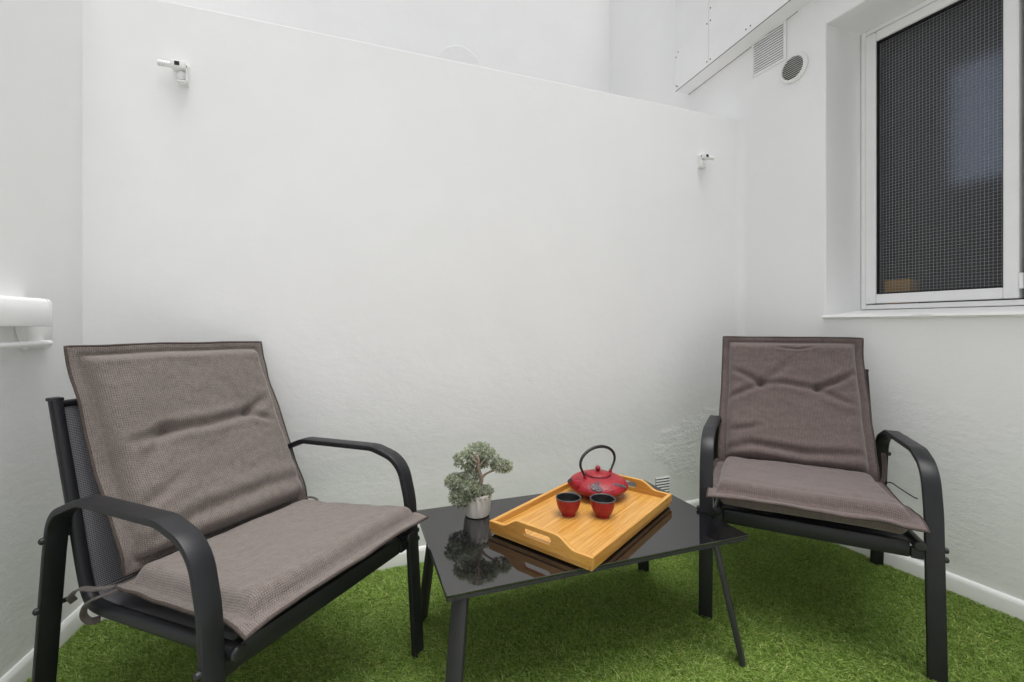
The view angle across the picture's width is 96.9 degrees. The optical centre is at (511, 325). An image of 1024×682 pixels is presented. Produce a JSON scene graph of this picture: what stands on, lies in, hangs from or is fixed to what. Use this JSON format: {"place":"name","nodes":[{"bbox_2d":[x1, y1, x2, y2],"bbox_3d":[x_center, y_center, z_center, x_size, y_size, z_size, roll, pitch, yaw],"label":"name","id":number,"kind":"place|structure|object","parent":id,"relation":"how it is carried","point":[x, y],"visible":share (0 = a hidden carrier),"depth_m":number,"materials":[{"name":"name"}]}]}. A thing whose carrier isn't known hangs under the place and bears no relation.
{"place":"outdoors","nodes":[
{"label":"outdoors","id":0,"kind":"place"},
{"bbox_2d":[27,523,1023,681],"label":"grass","id":1,"kind":"structure","parent":0,"point":[773,546],"depth_m":1.48,"materials":[{"name":"green plant"}]},
{"bbox_2d":[31,397,423,681],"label":"armchair","id":2,"kind":"object","parent":1,"relation":"on","point":[79,517],"visible":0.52,"depth_m":1.11,"materials":[{"name":"black metal"}]},
{"bbox_2d":[63,341,428,639],"bbox_3d":[-0.728,0.382,1.267,0.761,0.658,0.624,0,0,25],"label":"chair cushion","id":3,"kind":"object","parent":2,"relation":"on","point":[195,434],"visible":0.97,"depth_m":1.25,"materials":[{"name":"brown fabric"}]},
{"bbox_2d":[417,480,748,681],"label":"coffee table","id":4,"kind":"object","parent":1,"relation":"on","point":[466,557],"visible":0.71,"depth_m":1.33,"materials":[{"name":"black glass"}]},
{"bbox_2d":[444,441,513,518],"bbox_3d":[-0.117,0.526,1.563,0.241,0.251,0.125,0,0,-13],"label":"potted bonsai","id":5,"kind":"object","parent":4,"relation":"on","point":[476,497],"visible":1,"depth_m":1.53,"materials":[{"name":"plant"}]},
{"bbox_2d":[489,474,671,570],"bbox_3d":[0.253,0.615,1.522,0.362,0.072,0.582,0,0,39],"label":"serving tray","id":6,"kind":"object","parent":4,"relation":"on","point":[585,537],"visible":0.73,"depth_m":1.42,"materials":[{"name":"brown wood"}]},
{"bbox_2d":[556,492,580,517],"bbox_3d":[0.186,0.596,1.497,0.084,0.060,0.084,0,0,0],"label":"tea cup","id":7,"kind":"object","parent":6,"relation":"on","point":[568,504],"visible":1,"depth_m":1.48,"materials":[{"name":"red ceramic"}]},
{"bbox_2d":[567,445,627,498],"bbox_3d":[0.318,0.535,1.678,0.218,0.182,0.218,0,0,18],"label":"teapot","id":8,"kind":"object","parent":6,"relation":"on","point":[587,484],"visible":0.96,"depth_m":1.62,"materials":[{"name":"red metal"}]},
{"bbox_2d":[590,493,615,518],"bbox_3d":[0.297,0.596,1.486,0.084,0.060,0.084,0,0,0],"label":"tea cup","id":9,"kind":"object","parent":6,"relation":"on","point":[602,504],"visible":1,"depth_m":1.46,"materials":[{"name":"red ceramic"}]},
{"bbox_2d":[696,369,949,681],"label":"armchair","id":10,"kind":"object","parent":1,"relation":"on","point":[931,550],"visible":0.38,"depth_m":1.40,"materials":[{"name":"black metal"}]},
{"bbox_2d":[706,336,929,533],"bbox_3d":[1.093,0.344,1.726,0.610,0.587,0.749,0,0,28],"label":"chair cushion","id":11,"kind":"object","parent":10,"relation":"on","point":[796,436],"visible":1,"depth_m":1.84,"materials":[{"name":"brown fabric"}]},
{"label":"ground","id":12,"kind":"structure","parent":0,"visible":0},
{"bbox_2d":[0,0,84,681],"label":"courtyard wall","id":13,"kind":"structure","parent":12,"relation":"on","point":[40,148],"depth_m":1.33,"materials":[{"name":"white paint"}]},
{"bbox_2d":[0,295,52,349],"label":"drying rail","id":14,"kind":"object","parent":13,"relation":"attached to","point":[30,320],"visible":1,"depth_m":1.24,"materials":[{"name":"white plastic"}]},
{"bbox_2d":[162,0,609,93],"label":"courtyard wall","id":15,"kind":"structure","parent":12,"relation":"on","point":[566,42],"depth_m":3.30,"materials":[{"name":"white paint"}]},
{"bbox_2d":[438,45,480,66],"bbox_3d":[-0.373,-1.832,3.242,0.330,0.330,0.007,0,0,-21],"label":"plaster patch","id":16,"kind":"object","parent":15,"relation":"attached to","point":[457,53],"visible":0.4,"depth_m":3.24,"materials":[{"name":"white paint"}]},
{"bbox_2d":[82,0,748,621],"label":"courtyard wall","id":17,"kind":"structure","parent":12,"relation":"on","point":[426,268],"depth_m":1.93,"materials":[{"name":"white paint"}]},
{"bbox_2d":[157,59,188,87],"bbox_3d":[-1.202,-0.898,1.607,0.088,0.077,0.044,0,0,-21],"label":"line bracket","id":18,"kind":"object","parent":17,"relation":"attached to","point":[180,67],"visible":1,"depth_m":1.60,"materials":[{"name":"white plastic"}]},
{"bbox_2d":[655,476,669,492],"bbox_3d":[0.789,0.843,2.373,0.088,0.099,0.005,0,0,-21],"label":"wall vent","id":19,"kind":"object","parent":17,"relation":"attached to","point":[662,483],"depth_m":2.38,"materials":[{"name":"white plastic"}]},
{"bbox_2d":[698,153,714,169],"bbox_3d":[1.055,-0.884,2.452,0.088,0.077,0.043,0,0,-20],"label":"line bracket","id":20,"kind":"object","parent":17,"relation":"attached to","point":[703,158],"visible":1,"depth_m":2.44,"materials":[{"name":"white plastic"}]},
{"bbox_2d":[610,0,1023,620],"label":"courtyard wall","id":21,"kind":"structure","parent":12,"relation":"on","point":[948,392],"depth_m":2.15,"materials":[{"name":"white paint"}]},
{"bbox_2d":[675,0,811,94],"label":"wall cladding","id":22,"kind":"structure","parent":21,"relation":"attached to","point":[713,38],"depth_m":2.60,"materials":[{"name":"white metal"}]},
{"bbox_2d":[752,20,785,77],"bbox_3d":[1.360,-1.463,2.406,0.009,0.206,0.197,0,0,-24],"label":"wall vent","id":23,"kind":"object","parent":21,"relation":"attached to","point":[768,50],"depth_m":2.40,"materials":[{"name":"white plastic"}]},
{"bbox_2d":[779,52,807,83],"bbox_3d":[1.411,-1.293,2.280,0.017,0.146,0.146,0,0,-24],"label":"wall vent","id":24,"kind":"object","parent":21,"relation":"attached to","point":[793,67],"depth_m":2.28,"materials":[{"name":"white plastic"}]},
{"bbox_2d":[822,0,1023,318],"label":"window","id":25,"kind":"structure","parent":21,"relation":"attached to","point":[942,150],"depth_m":1.95,"materials":[{"name":"glass"}]},
{"bbox_2d":[873,298,1023,304],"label":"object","id":26,"kind":"object","parent":21,"relation":"attached to","point":[963,301],"depth_m":2.77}
]}

